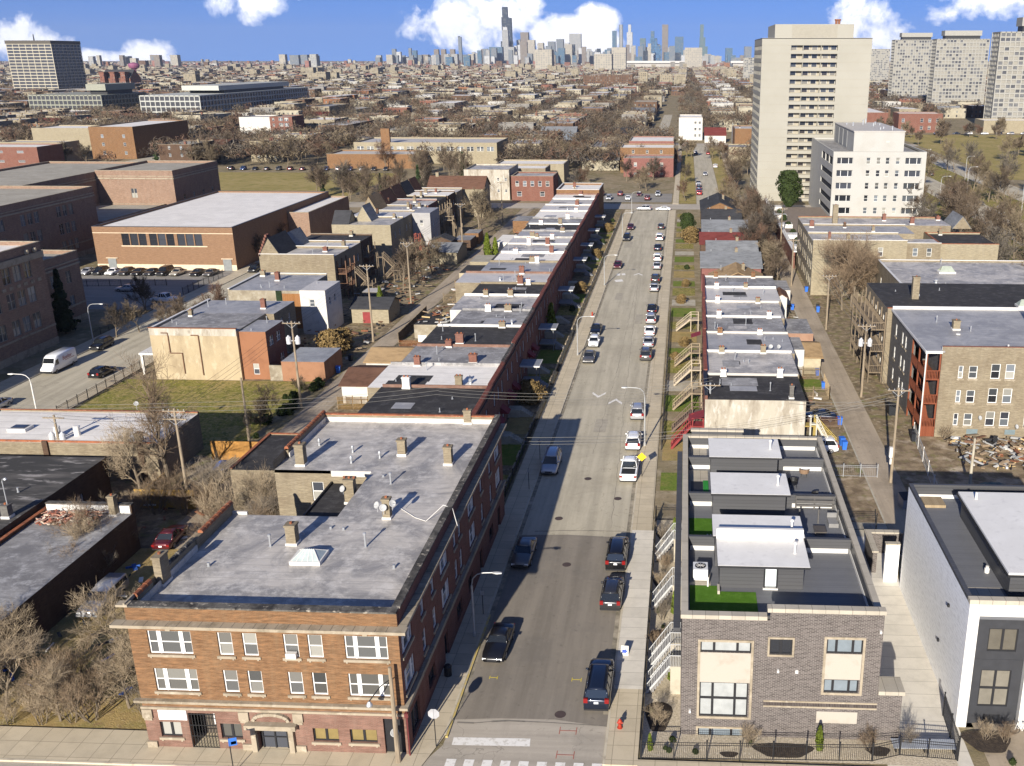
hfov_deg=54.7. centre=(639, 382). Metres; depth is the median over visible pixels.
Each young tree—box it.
[643,701,671,725]
[645,627,666,646]
[653,570,673,586]
[653,598,671,619]
[655,521,668,537]
[655,547,671,570]
[738,720,764,747]
[855,722,878,750]
[898,721,921,745]
[977,717,998,739]
[996,719,1018,743]
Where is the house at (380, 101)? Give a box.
[363,100,383,108]
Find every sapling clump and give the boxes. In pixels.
[0,594,47,680]
[0,620,48,706]
[18,630,102,690]
[26,654,82,721]
[38,650,119,722]
[64,580,140,668]
[89,649,137,708]
[101,628,135,674]
[120,681,141,714]
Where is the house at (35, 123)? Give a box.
[23,122,61,125]
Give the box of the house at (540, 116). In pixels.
[521,113,546,121]
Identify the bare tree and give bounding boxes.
[61,140,74,160]
[62,511,101,535]
[75,143,90,160]
[92,419,163,488]
[97,343,206,488]
[100,303,129,336]
[121,273,151,308]
[121,300,149,331]
[136,283,158,307]
[150,299,170,321]
[156,292,190,317]
[158,111,169,117]
[162,300,187,318]
[184,143,202,160]
[195,280,227,302]
[197,138,217,160]
[219,131,239,149]
[241,408,259,432]
[251,401,268,414]
[252,234,262,252]
[252,384,281,416]
[253,403,270,413]
[253,410,270,429]
[256,137,275,162]
[279,139,301,165]
[289,374,309,391]
[295,140,306,161]
[303,160,327,182]
[304,164,327,190]
[310,141,326,164]
[310,170,328,190]
[313,165,331,185]
[319,141,334,154]
[328,160,350,195]
[332,168,355,195]
[339,172,359,197]
[342,173,359,199]
[351,160,373,181]
[354,167,377,190]
[356,182,374,201]
[369,172,393,193]
[374,141,394,165]
[385,158,408,182]
[385,173,400,186]
[389,246,425,289]
[398,236,433,282]
[404,237,425,269]
[406,146,425,164]
[410,150,431,177]
[411,155,429,177]
[416,238,439,274]
[418,171,431,186]
[419,164,435,184]
[427,237,445,266]
[434,147,448,170]
[440,149,459,175]
[443,155,458,175]
[449,150,459,175]
[453,152,473,175]
[459,187,494,228]
[469,187,503,228]
[517,142,532,159]
[553,139,572,159]
[568,168,583,182]
[571,139,585,165]
[573,170,582,182]
[574,167,588,182]
[582,163,592,182]
[602,131,612,136]
[617,157,635,180]
[632,166,649,188]
[634,165,650,190]
[645,154,663,179]
[645,159,659,180]
[674,148,682,169]
[676,179,690,200]
[678,135,685,146]
[678,163,691,180]
[680,141,691,156]
[686,140,696,157]
[703,135,718,158]
[713,142,725,160]
[714,178,736,195]
[718,141,727,152]
[720,152,736,169]
[721,156,744,176]
[723,175,738,194]
[727,183,743,202]
[728,161,744,185]
[728,165,743,182]
[729,185,761,206]
[733,222,760,239]
[734,150,749,174]
[734,192,775,220]
[737,151,749,174]
[737,188,769,208]
[737,193,763,217]
[738,215,762,230]
[739,193,753,207]
[740,232,759,251]
[741,223,765,238]
[744,222,777,243]
[746,198,784,226]
[747,210,773,237]
[755,229,767,252]
[755,238,784,275]
[756,204,779,228]
[760,213,779,237]
[762,237,786,277]
[763,261,777,275]
[764,247,790,279]
[808,234,865,303]
[820,227,882,307]
[824,263,857,309]
[833,230,881,297]
[849,240,886,285]
[853,248,876,302]
[854,245,879,299]
[875,116,884,123]
[885,118,893,125]
[900,121,910,135]
[900,181,935,212]
[906,125,914,134]
[909,194,939,216]
[914,130,925,145]
[924,148,937,166]
[924,156,938,183]
[930,175,969,211]
[931,137,954,169]
[933,117,946,135]
[935,122,948,143]
[936,179,955,209]
[937,180,981,231]
[940,121,950,136]
[940,172,959,188]
[940,189,958,211]
[942,197,976,231]
[943,146,963,171]
[950,189,984,231]
[952,178,975,201]
[960,139,982,174]
[961,215,990,237]
[962,182,987,210]
[964,213,993,237]
[965,122,975,136]
[966,154,994,188]
[970,205,1007,239]
[974,124,983,132]
[975,160,996,189]
[975,168,1001,201]
[981,200,1011,234]
[981,220,1023,259]
[986,170,1009,202]
[988,165,1016,196]
[990,186,1023,226]
[990,208,1023,259]
[991,124,1000,136]
[996,116,1007,130]
[996,149,1021,185]
[997,132,1019,160]
[997,200,1021,226]
[1011,242,1023,265]
[1012,133,1023,155]
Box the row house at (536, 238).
[507,233,592,277]
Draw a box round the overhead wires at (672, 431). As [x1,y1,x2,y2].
[510,393,896,444]
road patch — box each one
[593,419,607,431]
[615,293,623,299]
[624,241,632,247]
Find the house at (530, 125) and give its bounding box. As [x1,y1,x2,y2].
[498,121,536,133]
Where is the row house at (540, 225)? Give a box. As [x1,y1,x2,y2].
[524,218,598,262]
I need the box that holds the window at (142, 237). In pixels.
[138,234,146,244]
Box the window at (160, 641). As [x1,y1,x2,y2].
[147,631,195,658]
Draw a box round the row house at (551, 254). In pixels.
[494,245,579,298]
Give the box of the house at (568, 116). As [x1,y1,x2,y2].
[551,114,586,125]
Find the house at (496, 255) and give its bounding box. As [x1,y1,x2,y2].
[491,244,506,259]
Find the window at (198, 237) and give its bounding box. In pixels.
[194,234,202,245]
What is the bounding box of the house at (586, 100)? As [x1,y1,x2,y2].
[573,99,595,102]
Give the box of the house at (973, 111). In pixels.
[963,104,985,117]
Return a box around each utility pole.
[42,415,65,439]
[162,408,187,489]
[240,378,250,440]
[282,321,302,407]
[359,264,374,341]
[366,666,400,763]
[400,242,412,304]
[455,203,464,241]
[496,181,504,222]
[701,383,720,393]
[780,208,784,239]
[788,239,799,285]
[822,274,836,329]
[858,324,875,396]
[888,387,910,482]
[968,438,975,483]
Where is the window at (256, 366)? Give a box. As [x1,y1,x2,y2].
[253,364,259,373]
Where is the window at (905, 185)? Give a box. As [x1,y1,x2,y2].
[903,183,918,188]
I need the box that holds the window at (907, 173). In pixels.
[904,171,919,176]
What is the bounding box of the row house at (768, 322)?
[702,309,785,362]
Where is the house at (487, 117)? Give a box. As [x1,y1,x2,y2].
[474,115,496,125]
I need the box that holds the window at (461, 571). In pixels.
[459,549,464,573]
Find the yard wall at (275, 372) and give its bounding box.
[269,365,282,380]
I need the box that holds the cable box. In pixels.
[889,446,892,463]
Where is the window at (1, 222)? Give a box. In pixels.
[0,220,3,231]
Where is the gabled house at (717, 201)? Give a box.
[699,193,737,220]
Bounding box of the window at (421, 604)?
[420,600,426,621]
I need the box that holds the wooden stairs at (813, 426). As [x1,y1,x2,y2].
[805,415,837,440]
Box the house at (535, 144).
[508,138,546,159]
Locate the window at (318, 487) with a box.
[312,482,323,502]
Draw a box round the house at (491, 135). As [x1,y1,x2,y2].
[479,133,514,142]
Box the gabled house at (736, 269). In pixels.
[708,262,762,275]
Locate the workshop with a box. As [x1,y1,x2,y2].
[0,493,140,669]
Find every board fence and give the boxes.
[337,396,367,408]
[397,305,426,342]
[398,339,420,345]
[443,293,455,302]
[797,367,819,378]
[804,373,829,398]
[805,416,840,428]
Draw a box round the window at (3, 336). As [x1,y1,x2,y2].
[0,325,7,342]
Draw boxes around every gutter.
[458,210,633,709]
[603,210,668,713]
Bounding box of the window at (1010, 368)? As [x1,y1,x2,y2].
[1003,364,1015,381]
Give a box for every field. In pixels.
[218,172,402,195]
[904,135,1023,179]
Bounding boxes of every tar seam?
[457,720,606,725]
[535,530,628,531]
[593,235,642,525]
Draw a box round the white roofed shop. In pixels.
[0,401,203,482]
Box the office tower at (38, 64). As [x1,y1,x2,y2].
[4,34,86,90]
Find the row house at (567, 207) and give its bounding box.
[540,200,602,238]
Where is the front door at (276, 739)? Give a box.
[261,731,289,747]
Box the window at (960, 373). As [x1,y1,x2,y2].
[956,366,963,380]
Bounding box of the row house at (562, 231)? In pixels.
[517,227,590,269]
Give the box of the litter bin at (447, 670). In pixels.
[443,663,451,676]
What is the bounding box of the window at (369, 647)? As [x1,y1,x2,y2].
[344,636,390,664]
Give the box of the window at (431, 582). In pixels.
[430,579,436,600]
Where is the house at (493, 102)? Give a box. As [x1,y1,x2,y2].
[488,101,505,105]
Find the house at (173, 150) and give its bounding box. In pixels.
[158,139,216,160]
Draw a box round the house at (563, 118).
[554,117,582,134]
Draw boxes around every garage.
[281,347,342,381]
[338,365,387,403]
[349,296,400,322]
[363,346,414,364]
[414,314,450,337]
[430,242,467,263]
[459,265,485,277]
[470,255,494,264]
[497,235,516,251]
[513,216,533,232]
[774,280,790,304]
[784,319,812,340]
[801,341,823,373]
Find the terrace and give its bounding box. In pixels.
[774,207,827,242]
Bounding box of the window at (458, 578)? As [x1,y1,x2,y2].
[455,560,459,584]
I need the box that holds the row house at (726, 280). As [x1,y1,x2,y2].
[702,271,776,289]
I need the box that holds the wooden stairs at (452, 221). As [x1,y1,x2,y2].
[443,203,462,236]
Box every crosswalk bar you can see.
[444,759,455,765]
[463,759,473,765]
[481,760,492,765]
[500,760,510,765]
[518,761,528,765]
[537,762,546,765]
[555,762,564,765]
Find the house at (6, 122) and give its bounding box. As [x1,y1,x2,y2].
[0,118,12,127]
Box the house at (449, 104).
[430,101,467,112]
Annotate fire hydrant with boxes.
[617,719,622,729]
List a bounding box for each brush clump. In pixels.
[0,686,21,724]
[4,674,36,702]
[15,675,54,715]
[15,683,62,724]
[34,640,74,666]
[37,639,90,680]
[41,493,119,535]
[41,673,89,722]
[53,516,82,545]
[53,665,94,706]
[55,536,90,566]
[79,493,145,532]
[91,539,117,574]
[117,490,150,516]
[120,486,151,511]
[130,466,184,514]
[142,462,188,491]
[166,477,197,514]
[178,448,241,504]
[185,494,226,537]
[186,465,254,517]
[188,477,219,506]
[188,488,214,513]
[227,459,279,514]
[234,482,278,514]
[237,483,255,510]
[238,482,279,514]
[239,461,255,491]
[240,484,275,511]
[247,501,271,514]
[259,477,277,512]
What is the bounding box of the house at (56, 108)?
[40,108,70,109]
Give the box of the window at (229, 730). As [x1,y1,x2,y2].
[220,723,245,742]
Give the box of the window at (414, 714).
[411,700,418,731]
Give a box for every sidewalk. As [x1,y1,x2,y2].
[0,260,259,393]
[0,726,403,765]
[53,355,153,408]
[398,733,445,765]
[418,210,632,735]
[602,688,642,765]
[612,530,653,688]
[631,210,675,529]
[637,760,823,765]
[673,145,681,203]
[720,152,741,203]
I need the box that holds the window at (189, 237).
[185,234,193,245]
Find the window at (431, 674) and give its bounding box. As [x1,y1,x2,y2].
[429,666,433,685]
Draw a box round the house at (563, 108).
[550,107,575,111]
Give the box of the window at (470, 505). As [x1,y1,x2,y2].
[468,497,475,521]
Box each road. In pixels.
[0,270,259,410]
[0,761,123,765]
[125,155,159,161]
[349,202,929,210]
[422,718,606,765]
[454,535,620,726]
[522,209,667,536]
[658,115,671,132]
[674,143,916,145]
[693,145,717,203]
[925,176,1022,245]
[926,154,1023,201]
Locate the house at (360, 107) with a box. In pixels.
[350,106,375,113]
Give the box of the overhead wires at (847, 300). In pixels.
[826,277,862,325]
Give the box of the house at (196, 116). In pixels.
[175,112,215,121]
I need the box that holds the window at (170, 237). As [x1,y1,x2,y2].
[166,234,174,245]
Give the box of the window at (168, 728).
[160,722,184,741]
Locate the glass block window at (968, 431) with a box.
[966,429,977,433]
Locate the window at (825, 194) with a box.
[821,189,829,200]
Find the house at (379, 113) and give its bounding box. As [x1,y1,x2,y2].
[352,112,387,117]
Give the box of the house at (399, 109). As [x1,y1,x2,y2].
[383,107,410,113]
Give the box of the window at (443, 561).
[439,551,449,580]
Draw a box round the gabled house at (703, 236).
[699,228,751,250]
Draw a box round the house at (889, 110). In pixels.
[874,108,890,117]
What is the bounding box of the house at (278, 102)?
[274,101,297,103]
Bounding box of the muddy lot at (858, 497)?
[836,478,883,522]
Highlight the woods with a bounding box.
[0,63,988,163]
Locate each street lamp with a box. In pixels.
[8,373,36,408]
[87,303,101,340]
[471,571,501,636]
[577,316,594,354]
[622,387,645,445]
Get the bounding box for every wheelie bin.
[335,365,340,372]
[347,354,353,360]
[839,436,845,445]
[841,440,847,449]
[910,432,916,441]
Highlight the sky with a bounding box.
[0,0,1023,60]
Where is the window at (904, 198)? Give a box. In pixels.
[902,196,915,201]
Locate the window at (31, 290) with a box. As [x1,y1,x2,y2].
[27,286,36,302]
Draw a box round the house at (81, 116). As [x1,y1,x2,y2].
[46,113,92,121]
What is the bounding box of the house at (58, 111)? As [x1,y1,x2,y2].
[34,109,69,114]
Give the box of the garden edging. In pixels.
[504,221,617,490]
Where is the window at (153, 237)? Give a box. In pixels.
[149,234,157,245]
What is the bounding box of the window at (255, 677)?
[247,671,266,697]
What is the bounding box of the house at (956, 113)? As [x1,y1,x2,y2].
[941,108,966,117]
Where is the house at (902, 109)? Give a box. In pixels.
[888,106,920,116]
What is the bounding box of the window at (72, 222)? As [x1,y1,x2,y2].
[71,220,75,230]
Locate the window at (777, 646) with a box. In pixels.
[769,639,792,653]
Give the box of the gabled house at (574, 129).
[541,126,578,143]
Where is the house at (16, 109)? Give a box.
[0,108,23,111]
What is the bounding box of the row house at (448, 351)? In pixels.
[401,339,533,417]
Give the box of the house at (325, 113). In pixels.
[303,112,333,118]
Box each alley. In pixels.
[174,208,533,548]
[768,228,1023,765]
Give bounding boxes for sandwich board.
[621,645,628,655]
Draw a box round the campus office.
[139,81,308,112]
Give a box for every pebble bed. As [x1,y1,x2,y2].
[641,520,681,757]
[680,734,957,765]
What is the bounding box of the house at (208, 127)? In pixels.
[206,126,222,138]
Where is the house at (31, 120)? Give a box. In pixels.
[0,116,38,125]
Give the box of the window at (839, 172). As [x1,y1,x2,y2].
[836,170,851,175]
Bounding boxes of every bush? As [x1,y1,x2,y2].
[252,432,258,438]
[260,413,272,424]
[277,407,284,415]
[281,403,292,414]
[286,408,294,415]
[287,390,298,400]
[289,400,298,409]
[307,382,318,391]
[312,377,325,388]
[569,305,575,310]
[573,281,587,293]
[589,248,601,258]
[603,223,614,231]
[669,352,679,360]
[669,735,675,741]
[674,294,686,303]
[677,336,689,346]
[680,226,698,243]
[681,279,690,286]
[692,748,697,754]
[938,425,954,439]
[1008,757,1016,765]
[1011,722,1023,733]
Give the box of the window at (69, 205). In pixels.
[68,203,72,213]
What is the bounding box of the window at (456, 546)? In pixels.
[453,533,457,552]
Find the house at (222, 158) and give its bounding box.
[201,139,245,161]
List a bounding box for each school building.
[0,161,134,203]
[0,185,98,257]
[0,241,59,369]
[43,250,88,331]
[95,160,220,204]
[96,203,165,223]
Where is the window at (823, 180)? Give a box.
[821,177,830,188]
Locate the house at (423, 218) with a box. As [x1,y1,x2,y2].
[412,207,440,247]
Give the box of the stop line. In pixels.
[452,737,529,745]
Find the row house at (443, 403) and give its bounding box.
[357,375,493,414]
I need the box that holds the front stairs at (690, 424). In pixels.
[671,410,703,448]
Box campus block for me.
[27,83,145,116]
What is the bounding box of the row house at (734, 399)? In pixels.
[703,367,805,435]
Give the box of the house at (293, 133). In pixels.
[272,131,323,153]
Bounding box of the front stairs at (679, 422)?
[671,402,702,432]
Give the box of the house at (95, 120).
[78,117,111,123]
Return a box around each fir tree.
[320,178,325,190]
[416,165,421,181]
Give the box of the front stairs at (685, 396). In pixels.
[672,382,702,409]
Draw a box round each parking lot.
[80,269,234,309]
[604,193,671,201]
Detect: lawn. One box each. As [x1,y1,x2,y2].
[0,548,178,729]
[76,379,310,455]
[660,472,682,490]
[662,439,682,460]
[664,421,698,434]
[665,395,698,411]
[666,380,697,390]
[667,360,697,372]
[668,348,696,356]
[669,332,696,341]
[670,322,695,328]
[671,308,695,316]
[672,288,694,295]
[672,300,695,305]
[673,271,694,277]
[673,281,694,285]
[674,257,693,261]
[674,265,693,269]
[675,244,693,248]
[675,251,693,254]
[676,239,686,242]
[799,379,824,391]
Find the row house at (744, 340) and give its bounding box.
[702,327,794,380]
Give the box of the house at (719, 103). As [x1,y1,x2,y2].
[710,101,733,108]
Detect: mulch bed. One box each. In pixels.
[645,702,672,730]
[649,629,668,645]
[653,576,668,588]
[656,531,670,539]
[720,751,737,756]
[751,743,814,757]
[865,746,889,755]
[961,730,1010,752]
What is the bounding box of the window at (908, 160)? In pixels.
[905,158,920,163]
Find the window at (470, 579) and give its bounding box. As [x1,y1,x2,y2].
[468,575,471,588]
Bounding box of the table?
[799,469,808,477]
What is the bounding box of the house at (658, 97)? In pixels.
[644,95,661,106]
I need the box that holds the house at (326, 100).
[323,98,349,103]
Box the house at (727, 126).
[713,117,738,131]
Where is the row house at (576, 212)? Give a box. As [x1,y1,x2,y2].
[534,207,603,244]
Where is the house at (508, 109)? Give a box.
[494,107,522,117]
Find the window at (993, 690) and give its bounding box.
[977,670,1010,705]
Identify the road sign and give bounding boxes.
[228,737,236,765]
[428,709,438,746]
[480,591,483,613]
[637,453,645,460]
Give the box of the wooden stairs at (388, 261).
[376,251,402,281]
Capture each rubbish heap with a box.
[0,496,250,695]
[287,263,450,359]
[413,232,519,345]
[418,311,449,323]
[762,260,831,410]
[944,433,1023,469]
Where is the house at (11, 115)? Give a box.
[0,113,15,117]
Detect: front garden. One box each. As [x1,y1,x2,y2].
[501,442,523,465]
[503,475,511,496]
[504,414,538,433]
[515,390,548,406]
[529,369,554,383]
[536,350,564,363]
[543,334,570,345]
[556,306,582,314]
[557,319,575,329]
[573,273,596,279]
[573,294,588,301]
[577,283,591,290]
[581,256,603,261]
[585,264,599,270]
[587,248,607,253]
[590,241,608,245]
[595,228,614,232]
[598,234,612,238]
[600,217,618,220]
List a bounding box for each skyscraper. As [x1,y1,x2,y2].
[88,56,96,65]
[96,55,102,65]
[119,55,125,65]
[130,58,138,62]
[153,55,163,66]
[171,55,181,65]
[279,54,287,63]
[289,55,300,64]
[300,55,309,64]
[309,54,318,66]
[375,57,380,63]
[386,55,393,63]
[394,55,399,63]
[396,52,402,63]
[408,48,411,59]
[412,50,417,63]
[431,57,435,64]
[434,49,439,54]
[436,55,439,64]
[441,49,446,62]
[445,57,453,65]
[451,54,458,63]
[458,36,462,62]
[463,55,470,65]
[468,54,474,62]
[477,50,482,63]
[483,49,487,62]
[484,56,490,63]
[489,47,503,63]
[491,48,497,62]
[491,56,494,63]
[501,7,512,46]
[502,27,508,62]
[508,47,514,54]
[508,50,513,63]
[513,55,518,63]
[518,45,519,60]
[520,32,528,41]
[520,42,527,63]
[527,53,532,63]
[528,40,535,60]
[538,43,543,49]
[548,41,555,51]
[556,39,563,51]
[558,48,565,63]
[565,44,572,63]
[569,34,581,54]
[572,55,576,63]
[578,48,581,62]
[582,47,586,64]
[586,51,589,61]
[590,55,593,63]
[612,31,616,46]
[619,25,622,46]
[627,25,632,52]
[627,53,630,60]
[631,47,633,60]
[638,46,643,60]
[640,38,645,45]
[644,51,647,60]
[648,43,650,60]
[650,31,656,52]
[651,53,654,60]
[655,45,660,60]
[662,24,667,60]
[664,52,668,60]
[669,46,674,60]
[675,37,683,54]
[675,53,680,60]
[685,48,701,67]
[699,24,707,55]
[702,56,707,63]
[710,55,714,63]
[725,48,732,61]
[727,55,735,61]
[730,58,740,66]
[744,46,751,57]
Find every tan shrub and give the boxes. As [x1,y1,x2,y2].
[313,328,351,354]
[337,327,354,350]
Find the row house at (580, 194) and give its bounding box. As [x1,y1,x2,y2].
[552,191,605,223]
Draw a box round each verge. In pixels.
[679,149,695,203]
[709,148,734,195]
[923,193,1023,259]
[925,161,1023,222]
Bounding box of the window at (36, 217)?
[33,212,38,222]
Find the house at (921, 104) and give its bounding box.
[901,102,922,108]
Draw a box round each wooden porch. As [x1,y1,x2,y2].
[336,255,357,298]
[362,241,377,280]
[436,199,450,233]
[849,287,886,381]
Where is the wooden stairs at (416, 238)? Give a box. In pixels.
[414,233,430,256]
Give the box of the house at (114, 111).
[101,110,132,116]
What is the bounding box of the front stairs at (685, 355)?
[674,331,700,366]
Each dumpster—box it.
[886,401,899,415]
[898,491,907,508]
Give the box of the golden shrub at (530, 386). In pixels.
[517,379,547,405]
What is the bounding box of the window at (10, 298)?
[6,293,15,310]
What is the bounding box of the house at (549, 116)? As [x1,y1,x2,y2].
[531,111,559,120]
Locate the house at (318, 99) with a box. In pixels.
[307,97,330,102]
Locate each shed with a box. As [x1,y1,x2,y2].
[0,456,111,537]
[430,233,456,244]
[455,235,476,250]
[465,229,482,243]
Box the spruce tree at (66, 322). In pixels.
[50,268,80,333]
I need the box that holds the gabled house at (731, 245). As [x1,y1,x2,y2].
[705,236,758,251]
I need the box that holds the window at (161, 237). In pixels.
[158,234,166,245]
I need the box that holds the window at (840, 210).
[838,207,849,213]
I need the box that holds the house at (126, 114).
[118,113,152,118]
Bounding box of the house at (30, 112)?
[8,110,47,114]
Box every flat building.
[147,309,265,379]
[185,298,297,351]
[227,269,327,333]
[258,230,351,296]
[287,227,363,289]
[307,230,374,277]
[332,202,405,261]
[354,209,414,248]
[365,192,426,210]
[379,187,437,206]
[390,183,446,231]
[400,180,456,226]
[408,176,463,221]
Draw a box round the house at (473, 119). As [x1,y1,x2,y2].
[461,116,485,122]
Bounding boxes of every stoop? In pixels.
[646,644,680,693]
[647,622,680,668]
[651,567,674,609]
[654,523,681,561]
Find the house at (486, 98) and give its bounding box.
[476,96,495,103]
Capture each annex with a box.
[229,432,297,506]
[287,196,349,235]
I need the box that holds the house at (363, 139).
[352,135,396,149]
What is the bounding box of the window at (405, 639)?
[401,624,414,660]
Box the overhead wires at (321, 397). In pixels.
[203,386,438,410]
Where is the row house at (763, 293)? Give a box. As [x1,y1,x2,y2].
[702,282,780,307]
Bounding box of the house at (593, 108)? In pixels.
[582,106,604,112]
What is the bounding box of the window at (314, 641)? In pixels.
[307,635,325,662]
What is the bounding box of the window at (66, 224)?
[65,222,69,232]
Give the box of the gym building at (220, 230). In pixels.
[91,191,328,270]
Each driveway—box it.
[852,522,887,536]
[857,537,973,765]
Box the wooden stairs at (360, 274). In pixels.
[348,265,376,295]
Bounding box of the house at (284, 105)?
[276,103,306,110]
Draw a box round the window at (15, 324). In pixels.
[12,319,21,336]
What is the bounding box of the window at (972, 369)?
[967,366,977,380]
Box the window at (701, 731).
[698,728,743,735]
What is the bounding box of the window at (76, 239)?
[74,237,78,247]
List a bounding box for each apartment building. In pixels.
[0,140,81,160]
[0,143,64,168]
[31,125,96,155]
[88,120,189,158]
[109,408,506,755]
[239,115,275,134]
[269,115,304,131]
[327,150,426,168]
[353,128,507,163]
[463,164,517,199]
[495,159,568,184]
[511,171,557,200]
[518,164,550,171]
[583,75,632,86]
[620,143,674,172]
[624,154,673,176]
[629,136,674,143]
[679,114,702,139]
[727,144,750,160]
[732,125,751,143]
[796,204,950,272]
[800,220,914,282]
[805,231,907,295]
[866,275,1023,383]
[867,107,888,123]
[876,258,1023,283]
[887,306,1023,437]
[892,112,942,132]
[904,239,940,259]
[924,211,998,259]
[974,118,1023,132]
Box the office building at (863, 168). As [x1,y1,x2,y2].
[808,118,926,216]
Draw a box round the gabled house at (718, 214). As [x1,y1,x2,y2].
[700,205,742,219]
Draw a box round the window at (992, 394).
[986,388,997,405]
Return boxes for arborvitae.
[483,232,492,254]
[492,237,497,254]
[546,302,557,330]
[647,733,652,750]
[670,591,673,613]
[672,517,675,531]
[815,725,823,750]
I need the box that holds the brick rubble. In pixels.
[34,509,104,526]
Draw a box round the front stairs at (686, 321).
[676,312,698,331]
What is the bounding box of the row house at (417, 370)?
[367,355,522,443]
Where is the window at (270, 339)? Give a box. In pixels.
[269,335,273,345]
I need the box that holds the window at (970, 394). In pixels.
[964,390,974,404]
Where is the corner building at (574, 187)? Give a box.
[556,182,603,220]
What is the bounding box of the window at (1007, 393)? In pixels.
[1000,389,1011,405]
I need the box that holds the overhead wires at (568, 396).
[436,377,712,399]
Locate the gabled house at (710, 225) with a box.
[701,216,747,231]
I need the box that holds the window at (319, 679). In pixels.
[311,673,330,699]
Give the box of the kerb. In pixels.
[445,614,490,737]
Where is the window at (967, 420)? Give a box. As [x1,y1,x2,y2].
[962,413,972,427]
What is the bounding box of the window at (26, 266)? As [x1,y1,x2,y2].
[22,262,31,278]
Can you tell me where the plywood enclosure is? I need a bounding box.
[133,441,257,508]
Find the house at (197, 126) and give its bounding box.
[189,125,202,138]
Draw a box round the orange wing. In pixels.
[238,316,287,379]
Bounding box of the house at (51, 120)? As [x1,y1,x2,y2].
[38,117,67,124]
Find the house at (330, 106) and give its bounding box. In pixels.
[312,104,349,116]
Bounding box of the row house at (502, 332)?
[421,320,551,395]
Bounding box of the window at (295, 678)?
[288,672,306,698]
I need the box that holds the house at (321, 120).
[304,116,348,131]
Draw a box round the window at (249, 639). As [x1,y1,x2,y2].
[242,633,260,660]
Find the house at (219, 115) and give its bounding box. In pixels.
[200,112,231,128]
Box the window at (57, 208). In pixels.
[56,206,60,216]
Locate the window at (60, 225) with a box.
[59,224,63,234]
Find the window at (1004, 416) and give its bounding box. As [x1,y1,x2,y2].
[998,412,1009,428]
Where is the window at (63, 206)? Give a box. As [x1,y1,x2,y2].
[62,205,66,215]
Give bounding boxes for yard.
[110,455,234,547]
[126,209,520,381]
[328,209,624,501]
[761,252,864,477]
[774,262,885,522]
[794,252,931,436]
[806,401,841,426]
[880,436,1023,490]
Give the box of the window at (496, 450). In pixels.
[494,445,500,465]
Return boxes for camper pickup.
[75,573,128,616]
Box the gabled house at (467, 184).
[427,172,490,216]
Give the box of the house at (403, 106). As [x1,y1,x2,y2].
[390,105,411,111]
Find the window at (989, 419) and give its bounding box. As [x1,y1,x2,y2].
[983,412,994,428]
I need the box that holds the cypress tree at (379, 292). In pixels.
[377,286,382,296]
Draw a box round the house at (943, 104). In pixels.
[928,103,956,111]
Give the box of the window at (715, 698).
[699,682,747,715]
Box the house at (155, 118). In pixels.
[131,118,181,120]
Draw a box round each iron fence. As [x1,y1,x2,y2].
[56,360,140,408]
[83,279,166,285]
[92,303,152,333]
[182,270,222,295]
[504,326,573,499]
[574,213,621,327]
[639,506,655,738]
[640,736,958,761]
[656,506,674,519]
[661,307,670,449]
[832,463,878,476]
[850,513,877,529]
[914,422,937,483]
[942,692,960,760]
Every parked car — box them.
[0,397,12,407]
[81,267,94,274]
[87,365,116,377]
[89,335,114,349]
[92,265,109,274]
[104,267,121,275]
[114,284,138,291]
[117,266,134,275]
[130,267,147,275]
[143,268,158,275]
[150,292,176,302]
[151,525,188,549]
[155,264,174,275]
[169,268,186,275]
[189,268,206,275]
[202,268,219,276]
[247,262,260,272]
[362,288,385,296]
[482,622,514,662]
[511,536,536,567]
[540,446,561,473]
[582,350,595,362]
[583,658,614,710]
[588,334,599,346]
[590,323,602,334]
[599,576,624,610]
[605,536,629,570]
[606,194,611,199]
[613,260,622,268]
[619,456,639,481]
[623,232,630,240]
[625,431,642,449]
[627,223,633,229]
[630,402,643,419]
[637,204,650,210]
[639,347,652,360]
[642,336,654,346]
[644,195,650,200]
[644,325,655,335]
[645,312,656,323]
[647,304,657,313]
[650,283,659,291]
[651,273,660,282]
[653,253,661,260]
[653,262,661,269]
[654,244,661,250]
[655,190,660,195]
[656,206,670,210]
[656,233,663,240]
[657,223,664,229]
[805,408,836,421]
[817,436,838,453]
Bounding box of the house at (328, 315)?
[299,281,343,333]
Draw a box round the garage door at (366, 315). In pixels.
[363,312,370,322]
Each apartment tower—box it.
[535,50,553,69]
[594,54,612,70]
[612,47,626,68]
[743,58,753,77]
[750,19,872,200]
[870,49,890,81]
[887,33,932,96]
[926,30,989,104]
[983,17,1023,118]
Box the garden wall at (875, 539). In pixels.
[864,529,904,572]
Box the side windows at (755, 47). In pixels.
[750,47,760,184]
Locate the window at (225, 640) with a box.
[217,632,236,659]
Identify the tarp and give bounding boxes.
[979,482,1005,484]
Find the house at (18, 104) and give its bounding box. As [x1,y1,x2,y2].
[0,102,24,108]
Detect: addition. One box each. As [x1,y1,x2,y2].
[777,287,788,318]
[789,337,803,375]
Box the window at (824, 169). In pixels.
[822,165,831,176]
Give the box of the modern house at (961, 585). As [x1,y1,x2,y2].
[899,483,1023,728]
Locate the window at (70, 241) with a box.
[68,239,73,249]
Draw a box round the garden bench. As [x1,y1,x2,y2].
[891,738,955,753]
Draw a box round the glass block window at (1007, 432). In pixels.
[1004,430,1014,434]
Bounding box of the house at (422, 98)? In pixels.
[409,97,429,105]
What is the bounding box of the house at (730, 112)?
[710,111,734,114]
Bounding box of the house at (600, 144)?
[590,139,625,151]

